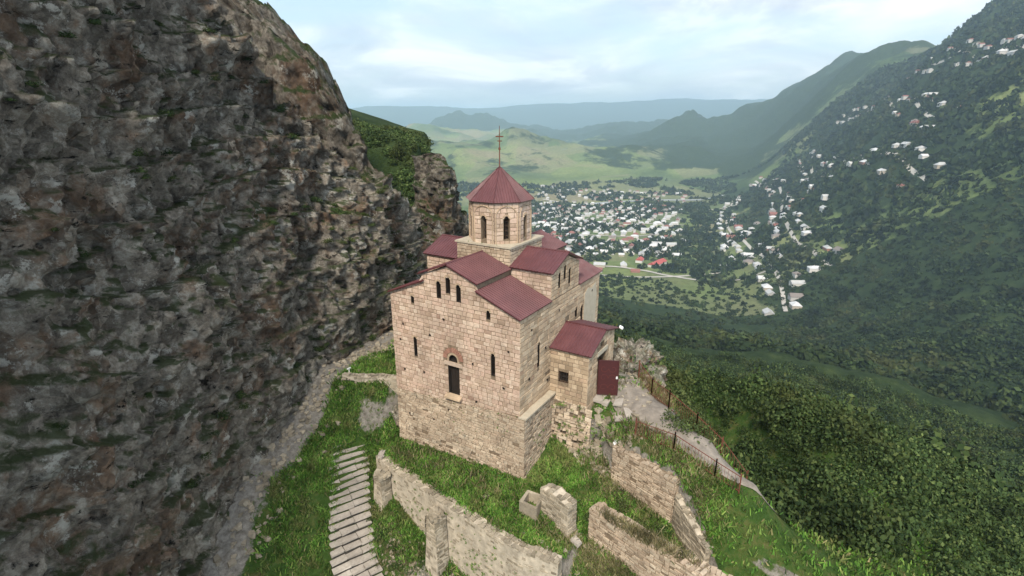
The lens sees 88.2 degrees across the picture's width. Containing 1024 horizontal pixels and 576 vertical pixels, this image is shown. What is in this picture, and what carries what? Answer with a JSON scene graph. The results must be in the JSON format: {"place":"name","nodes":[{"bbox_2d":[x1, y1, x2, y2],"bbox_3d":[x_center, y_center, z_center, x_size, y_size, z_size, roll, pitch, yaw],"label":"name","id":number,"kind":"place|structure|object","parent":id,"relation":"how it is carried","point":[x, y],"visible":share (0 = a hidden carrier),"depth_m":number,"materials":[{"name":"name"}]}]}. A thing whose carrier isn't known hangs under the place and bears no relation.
{"place":"outdoors","nodes":[
{"label":"outdoors","id":0,"kind":"place"},
{"bbox_2d":[0,0,427,575],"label":"cliff","id":1,"kind":"structure","parent":0,"point":[170,300],"depth_m":26.28,"materials":[{"name":"grey stone"}]},
{"bbox_2d":[3,8,433,488],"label":"scrub","id":2,"kind":"object","parent":1,"relation":"on","point":[410,139],"visible":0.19,"depth_m":41.60,"materials":[{"name":"green plant"}]},
{"bbox_2d":[411,153,468,267],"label":"crag","id":3,"kind":"structure","parent":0,"point":[437,193],"depth_m":58.01,"materials":[{"name":"grey stone"}]},
{"bbox_2d":[202,271,1022,575],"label":"ground","id":4,"kind":"structure","parent":0,"point":[740,511],"depth_m":30.38,"materials":[{"name":"green plant"}]},
{"bbox_2d":[328,444,383,575],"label":"stone stairway","id":5,"kind":"object","parent":4,"relation":"on","point":[348,558],"visible":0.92,"depth_m":31.65,"materials":[{"name":"grey stone"}]},
{"bbox_2d":[342,372,396,392],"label":"wall","id":6,"kind":"structure","parent":4,"relation":"on","point":[371,377],"depth_m":36.70,"materials":[{"name":"beige stone"}]},
{"bbox_2d":[373,527,387,540],"bbox_3d":[-7.936,14.702,31.767,0.956,0.700,0.936,-15,23,-39],"label":"shrub","id":7,"kind":"object","parent":4,"relation":"on","point":[378,532],"visible":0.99,"depth_m":31.58,"materials":[{"name":"green plant"}]},
{"bbox_2d":[388,559,402,572],"bbox_3d":[-6.743,16.122,30.586,0.985,0.533,0.707,-3,18,-10],"label":"shrub","id":8,"kind":"object","parent":4,"relation":"on","point":[397,565],"visible":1,"depth_m":30.51,"materials":[{"name":"green plant"}]},
{"bbox_2d":[392,404,399,426],"bbox_3d":[-7.630,8.965,36.533,1.453,1.748,1.382,10,20,30],"label":"rock outcrop","id":9,"kind":"object","parent":4,"relation":"on","point":[395,415],"visible":0.34,"depth_m":36.15,"materials":[{"name":"grey stone"}]},
{"bbox_2d":[213,330,664,575],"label":"rubble scatter","id":10,"kind":"object","parent":4,"relation":"on","point":[291,432],"visible":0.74,"depth_m":31.52,"materials":[{"name":"grey stone"}]},
{"bbox_2d":[373,455,561,575],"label":"retaining wall","id":11,"kind":"structure","parent":4,"relation":"on","point":[439,527],"depth_m":29.19,"materials":[{"name":"beige stone"}]},
{"bbox_2d":[378,450,385,458],"bbox_3d":[-8.299,10.597,33.579,0.451,0.323,0.921,-1,18,-3],"label":"boulder","id":12,"kind":"object","parent":11,"relation":"on","point":[381,453],"visible":1,"depth_m":33.44,"materials":[{"name":"beige stone"}]},
{"bbox_2d":[392,244,609,575],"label":"wall weeds","id":13,"kind":"object","parent":11,"relation":"attached to","point":[555,437],"depth_m":31.13,"materials":[{"name":"green plant"}]},
{"bbox_2d":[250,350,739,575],"bbox_3d":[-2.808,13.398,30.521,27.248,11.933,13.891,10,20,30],"label":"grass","id":14,"kind":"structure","parent":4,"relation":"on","point":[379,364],"depth_m":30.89,"materials":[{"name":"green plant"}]},
{"bbox_2d":[387,126,623,479],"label":"church","id":15,"kind":"structure","parent":4,"relation":"on","point":[519,331],"depth_m":31.45,"materials":[{"name":"beige stone"}]},
{"bbox_2d":[451,366,459,393],"bbox_3d":[-3.303,5.460,31.750,0.800,1.900,0.067,10,20,30],"label":"door","id":16,"kind":"structure","parent":15,"relation":"in","point":[454,370],"depth_m":31.79,"materials":[{"name":"brown wood"}]},
{"bbox_2d":[479,214,486,237],"bbox_3d":[-1.617,-3.751,32.072,0.560,1.560,0.449,10,20,30],"label":"window","id":17,"kind":"structure","parent":15,"relation":"in","point":[481,215],"depth_m":32.17,"materials":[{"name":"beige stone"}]},
{"bbox_2d":[502,215,510,238],"bbox_3d":[-0.372,-3.701,31.915,0.560,1.560,0.506,-4,18,-13],"label":"window","id":18,"kind":"structure","parent":15,"relation":"in","point":[505,218],"depth_m":32.06,"materials":[{"name":"black glass"}]},
{"bbox_2d":[559,371,567,382],"bbox_3d":[3.181,5.322,31.887,0.680,0.740,0.245,10,20,30],"label":"porch window","id":19,"kind":"structure","parent":15,"relation":"in","point":[563,376],"depth_m":31.95,"materials":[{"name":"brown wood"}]},
{"bbox_2d":[597,360,619,394],"bbox_3d":[5.841,5.449,32.084,1.248,2.312,0.159,3,18,9],"label":"metal door","id":20,"kind":"structure","parent":15,"relation":"in","point":[608,370],"depth_m":32.06,"materials":[{"name":"red metal"}]},
{"bbox_2d":[519,490,540,520],"bbox_3d":[1.083,11.850,28.660,1.168,1.002,1.193,10,20,30],"label":"stone cell","id":21,"kind":"object","parent":4,"relation":"on","point":[528,509],"visible":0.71,"depth_m":28.32},
{"bbox_2d":[540,483,576,536],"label":"ruined wall","id":22,"kind":"structure","parent":4,"relation":"on","point":[559,505],"depth_m":27.53,"materials":[{"name":"beige stone"}]},
{"bbox_2d":[325,371,813,575],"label":"dry grass","id":23,"kind":"structure","parent":4,"relation":"on","point":[646,537],"depth_m":27.65,"materials":[{"name":"green plant"}]},
{"bbox_2d":[570,535,581,547],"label":"stone slab","id":24,"kind":"structure","parent":4,"relation":"on","point":[576,542],"depth_m":27.14,"materials":[{"name":"white stone"}]},
{"bbox_2d":[582,513,589,522],"bbox_3d":[4.205,12.380,28.435,0.985,0.680,0.707,3,18,11],"label":"shrub","id":25,"kind":"object","parent":4,"relation":"on","point":[586,515],"visible":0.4,"depth_m":28.34,"materials":[{"name":"green plant"}]},
{"bbox_2d":[614,496,628,512],"bbox_3d":[6.019,11.816,28.795,0.848,0.866,1.182,4,18,14],"label":"shrub","id":26,"kind":"object","parent":4,"relation":"on","point":[621,506],"visible":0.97,"depth_m":28.69,"materials":[{"name":"green plant"}]},
{"bbox_2d":[631,515,648,527],"bbox_3d":[6.697,12.551,27.694,1.420,0.760,1.475,9,20,27],"label":"shrub","id":27,"kind":"object","parent":4,"relation":"on","point":[639,519],"visible":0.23,"depth_m":27.76,"materials":[{"name":"green plant"}]},
{"bbox_2d":[613,337,667,387],"bbox_3d":[8.539,6.064,37.308,5.281,4.522,7.441,10,20,30],"label":"rock outcrop","id":28,"kind":"object","parent":4,"relation":"on","point":[624,350],"visible":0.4,"depth_m":36.36,"materials":[{"name":"grey stone"}]},
{"bbox_2d":[611,444,679,524],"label":"ruined wall","id":29,"kind":"structure","parent":4,"relation":"on","point":[653,485],"depth_m":28.27,"materials":[{"name":"beige stone"}]},
{"bbox_2d":[588,502,732,575],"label":"ruined wall","id":30,"kind":"structure","parent":4,"relation":"on","point":[637,556],"depth_m":25.23,"materials":[{"name":"beige stone"}]},
{"bbox_2d":[650,521,673,538],"bbox_3d":[7.703,12.549,27.212,1.291,0.702,1.243,10,20,29],"label":"shrub","id":31,"kind":"object","parent":4,"relation":"on","point":[657,527],"visible":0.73,"depth_m":27.13,"materials":[{"name":"green plant"}]},
{"bbox_2d":[670,397,688,411],"bbox_3d":[10.463,7.689,34.420,1.598,1.122,1.660,-10,20,-28],"label":"shrub","id":32,"kind":"object","parent":4,"relation":"on","point":[675,400],"visible":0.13,"depth_m":34.18,"materials":[{"name":"green plant"}]},
{"bbox_2d":[634,418,741,492],"bbox_3d":[8.990,8.642,27.528,5.798,2.226,0.189,15,23,39],"label":"metal fence","id":33,"kind":"object","parent":4,"relation":"on","point":[673,446],"visible":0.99,"depth_m":27.20,"materials":[{"name":"brown metal"}]},
{"bbox_2d":[671,493,713,563],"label":"ruined wall","id":34,"kind":"structure","parent":4,"relation":"on","point":[687,529],"depth_m":26.15,"materials":[{"name":"beige stone"}]},
{"bbox_2d":[638,360,748,478],"bbox_3d":[9.921,7.969,31.011,1.288,4.560,8.354,-11,21,-30],"label":"metal fence","id":35,"kind":"object","parent":4,"relation":"on","point":[644,371],"visible":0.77,"depth_m":30.42,"materials":[{"name":"brown metal"}]},
{"bbox_2d":[259,0,990,107],"label":"sky","id":36,"kind":"structure","parent":0,"point":[449,53],"materials":[{"name":"white"}]},
{"bbox_2d":[532,195,722,223],"bbox_3d":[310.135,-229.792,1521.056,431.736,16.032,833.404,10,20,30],"label":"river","id":37,"kind":"structure","parent":0,"point":[633,201],"depth_m":1692.76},
{"bbox_2d":[632,206,639,254],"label":"street","id":38,"kind":"structure","parent":0,"point":[634,231],"depth_m":1244.55,"materials":[{"name":"grey asphalt"}]},
{"bbox_2d":[602,272,719,276],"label":"road","id":39,"kind":"structure","parent":0,"point":[665,276],"depth_m":878.70,"materials":[{"name":"grey asphalt"}]},
{"bbox_2d":[349,0,1023,484],"bbox_3d":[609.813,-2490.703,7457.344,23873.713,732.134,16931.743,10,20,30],"label":"terrain","id":40,"kind":"structure","parent":0,"point":[675,142],"depth_m":1916.14,"materials":[{"name":"green plant"}]},
{"bbox_2d":[217,0,384,178],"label":"rock wall","id":41,"kind":"structure","parent":40,"relation":"on","point":[292,64],"depth_m":46.44,"materials":[{"name":"grey stone"}]},
{"bbox_2d":[388,140,405,159],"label":"tree","id":42,"kind":"object","parent":40,"relation":"on","point":[397,148],"visible":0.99,"depth_m":66.57,"materials":[{"name":"green plant"}]},
{"bbox_2d":[593,262,605,267],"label":"house","id":43,"kind":"structure","parent":40,"relation":"on","point":[599,264],"depth_m":933.28,"materials":[{"name":"paint"}]},
{"bbox_2d":[620,261,626,266],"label":"house","id":44,"kind":"structure","parent":40,"relation":"on","point":[623,263],"depth_m":936.91,"materials":[{"name":"paint"}]},
{"bbox_2d":[631,269,639,272],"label":"house","id":45,"kind":"structure","parent":40,"relation":"on","point":[635,270],"depth_m":901.77,"materials":[{"name":"paint"}]},
{"bbox_2d":[635,256,643,262],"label":"long building","id":46,"kind":"structure","parent":40,"relation":"on","point":[640,259],"depth_m":969.04,"materials":[{"name":"paint"}]},
{"bbox_2d":[647,258,666,266],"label":"long building","id":47,"kind":"structure","parent":40,"relation":"on","point":[660,261],"depth_m":947.99,"materials":[{"name":"paint"}]},
{"bbox_2d":[665,242,676,245],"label":"house","id":48,"kind":"structure","parent":40,"relation":"on","point":[670,243],"depth_m":1093.61,"materials":[{"name":"paint"}]},
{"bbox_2d":[457,0,1023,287],"bbox_3d":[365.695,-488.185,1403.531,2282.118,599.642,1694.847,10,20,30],"label":"valley trees","id":49,"kind":"object","parent":40,"relation":"on","point":[1001,78],"visible":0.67,"depth_m":1015.90,"materials":[{"name":"green plant"}]},
{"bbox_2d":[743,259,753,264],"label":"house","id":50,"kind":"structure","parent":40,"relation":"on","point":[749,261],"depth_m":905.90,"materials":[{"name":"paint"}]},
{"bbox_2d":[756,275,767,281],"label":"house","id":51,"kind":"structure","parent":40,"relation":"on","point":[760,277],"depth_m":796.45,"materials":[{"name":"paint"}]},
{"bbox_2d":[761,283,772,291],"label":"house","id":52,"kind":"structure","parent":40,"relation":"on","point":[766,286],"depth_m":749.99,"materials":[{"name":"paint"}]},
{"bbox_2d":[762,307,773,315],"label":"house","id":53,"kind":"structure","parent":40,"relation":"on","point":[766,311],"depth_m":665.62,"materials":[{"name":"paint"}]},
{"bbox_2d":[765,289,775,295],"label":"house","id":54,"kind":"structure","parent":40,"relation":"on","point":[769,292],"depth_m":730.74,"materials":[{"name":"paint"}]},
{"bbox_2d":[771,234,779,238],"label":"house","id":55,"kind":"structure","parent":40,"relation":"on","point":[773,236],"depth_m":953.18,"materials":[{"name":"paint"}]},
{"bbox_2d":[532,34,1023,222],"bbox_3d":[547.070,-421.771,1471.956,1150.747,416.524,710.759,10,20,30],"label":"distant houses","id":56,"kind":"structure","parent":40,"relation":"on","point":[979,44],"depth_m":1468.38,"materials":[{"name":"paint"}]},
{"bbox_2d":[787,293,803,300],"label":"house","id":57,"kind":"structure","parent":40,"relation":"on","point":[792,296],"depth_m":689.60,"materials":[{"name":"paint"}]},
{"bbox_2d":[789,301,802,308],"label":"house","id":58,"kind":"structure","parent":40,"relation":"on","point":[795,304],"depth_m":663.06,"materials":[{"name":"paint"}]},
{"bbox_2d":[792,271,800,277],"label":"house","id":59,"kind":"structure","parent":40,"relation":"on","point":[794,274],"depth_m":747.05,"materials":[{"name":"paint"}]},
{"bbox_2d":[789,280,805,286],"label":"house","id":60,"kind":"structure","parent":40,"relation":"on","point":[798,283],"depth_m":720.98,"materials":[{"name":"paint"}]},
{"bbox_2d":[800,224,809,230],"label":"house","id":61,"kind":"structure","parent":40,"relation":"on","point":[804,228],"depth_m":896.92,"materials":[{"name":"paint"}]},
{"bbox_2d":[801,230,811,235],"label":"house","id":62,"kind":"structure","parent":40,"relation":"on","point":[803,233],"depth_m":877.19,"materials":[{"name":"paint"}]},
{"bbox_2d":[597,163,1023,426],"bbox_3d":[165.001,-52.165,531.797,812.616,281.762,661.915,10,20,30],"label":"slope woodland","id":63,"kind":"object","parent":40,"relation":"on","point":[979,339],"visible":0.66,"depth_m":497.45,"materials":[{"name":"green plant"}]},
{"bbox_2d":[807,266,820,272],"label":"house","id":64,"kind":"structure","parent":40,"relation":"on","point":[810,269],"depth_m":733.13,"materials":[{"name":"paint"}]},
{"bbox_2d":[607,323,1023,575],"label":"thicket","id":65,"kind":"object","parent":40,"relation":"on","point":[955,491],"visible":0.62,"depth_m":32.84,"materials":[{"name":"green plant"}]},
{"bbox_2d":[617,333,1023,506],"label":"hillside woodland","id":66,"kind":"object","parent":40,"relation":"on","point":[1005,476],"visible":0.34,"depth_m":191.24,"materials":[{"name":"green plant"}]},
{"bbox_2d":[821,194,829,199],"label":"house","id":67,"kind":"structure","parent":40,"relation":"on","point":[824,196],"depth_m":932.00,"materials":[{"name":"paint"}]},
{"bbox_2d":[822,245,831,250],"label":"house","id":68,"kind":"structure","parent":40,"relation":"on","point":[827,247],"depth_m":771.19,"materials":[{"name":"paint"}]},
{"bbox_2d":[832,246,843,253],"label":"house","id":69,"kind":"structure","parent":40,"relation":"on","point":[836,248],"depth_m":746.02,"materials":[{"name":"paint"}]},
{"bbox_2d":[876,168,885,174],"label":"house","id":70,"kind":"structure","parent":40,"relation":"on","point":[878,171],"depth_m":848.71,"materials":[{"name":"paint"}]},
{"bbox_2d":[891,143,899,147],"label":"house","id":71,"kind":"structure","parent":40,"relation":"on","point":[894,145],"depth_m":878.48,"materials":[{"name":"paint"}]},
{"bbox_2d":[899,142,910,147],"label":"house","id":72,"kind":"structure","parent":40,"relation":"on","point":[906,144],"depth_m":852.74,"materials":[{"name":"paint"}]},
{"bbox_2d":[910,120,919,125],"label":"house","id":73,"kind":"structure","parent":40,"relation":"on","point":[916,122],"depth_m":931.46,"materials":[{"name":"paint"}]},
{"bbox_2d":[914,146,926,151],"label":"house","id":74,"kind":"structure","parent":40,"relation":"on","point":[921,148],"depth_m":812.20,"materials":[{"name":"paint"}]},
{"bbox_2d":[918,154,928,158],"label":"house","id":75,"kind":"structure","parent":40,"relation":"on","point":[921,156],"depth_m":795.86,"materials":[{"name":"paint"}]},
{"bbox_2d":[933,162,946,168],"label":"house","id":76,"kind":"structure","parent":40,"relation":"on","point":[937,165],"depth_m":747.36,"materials":[{"name":"paint"}]},
{"bbox_2d":[937,101,946,106],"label":"house","id":77,"kind":"structure","parent":40,"relation":"on","point":[942,103],"depth_m":916.61,"materials":[{"name":"paint"}]},
{"bbox_2d":[996,48,1008,53],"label":"house","id":78,"kind":"structure","parent":40,"relation":"on","point":[1002,51],"depth_m":947.20,"materials":[{"name":"paint"}]},
{"bbox_2d":[1006,49,1017,55],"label":"house","id":79,"kind":"structure","parent":40,"relation":"on","point":[1012,52],"depth_m":928.08,"materials":[{"name":"paint"}]},
{"bbox_2d":[605,266,771,279],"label":"road","id":80,"kind":"structure","parent":0,"point":[665,274],"depth_m":894.26,"materials":[{"name":"grey asphalt"}]},
{"bbox_2d":[611,379,773,509],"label":"path","id":81,"kind":"structure","parent":0,"point":[653,411],"depth_m":29.42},
{"bbox_2d":[613,398,623,406],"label":"stone slab","id":82,"kind":"structure","parent":81,"relation":"on","point":[618,402],"depth_m":31.70,"materials":[{"name":"grey stone"}]},
{"bbox_2d":[614,413,622,420],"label":"stone slab","id":83,"kind":"structure","parent":81,"relation":"on","point":[616,418],"depth_m":30.98,"materials":[{"name":"grey stone"}]},
{"bbox_2d":[623,407,631,418],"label":"stone slab","id":84,"kind":"structure","parent":81,"relation":"on","point":[628,411],"depth_m":30.89,"materials":[{"name":"grey stone"}]},
{"bbox_2d":[725,199,787,310],"bbox_3d":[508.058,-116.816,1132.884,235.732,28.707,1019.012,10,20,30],"label":"road","id":85,"kind":"structure","parent":0,"point":[748,245],"depth_m":780.89,"materials":[{"name":"grey asphalt"}]},
{"bbox_2d":[754,181,830,265],"bbox_3d":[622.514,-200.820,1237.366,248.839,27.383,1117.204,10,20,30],"label":"road","id":86,"kind":"structure","parent":0,"point":[787,224],"depth_m":928.87,"materials":[{"name":"grey asphalt"}]},
{"bbox_2d":[810,151,924,180],"bbox_3d":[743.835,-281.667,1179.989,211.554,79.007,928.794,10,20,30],"label":"road","id":87,"kind":"structure","parent":0,"point":[912,170],"depth_m":805.83,"materials":[{"name":"grey asphalt"}]},
{"bbox_2d":[841,101,934,116],"bbox_3d":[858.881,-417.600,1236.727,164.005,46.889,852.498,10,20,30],"label":"road","id":88,"kind":"structure","parent":0,"point":[918,105],"depth_m":993.70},
{"bbox_2d":[931,45,1023,64],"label":"road","id":89,"kind":"structure","parent":0,"point":[962,52],"depth_m":1170.55,"materials":[{"name":"grey asphalt"}]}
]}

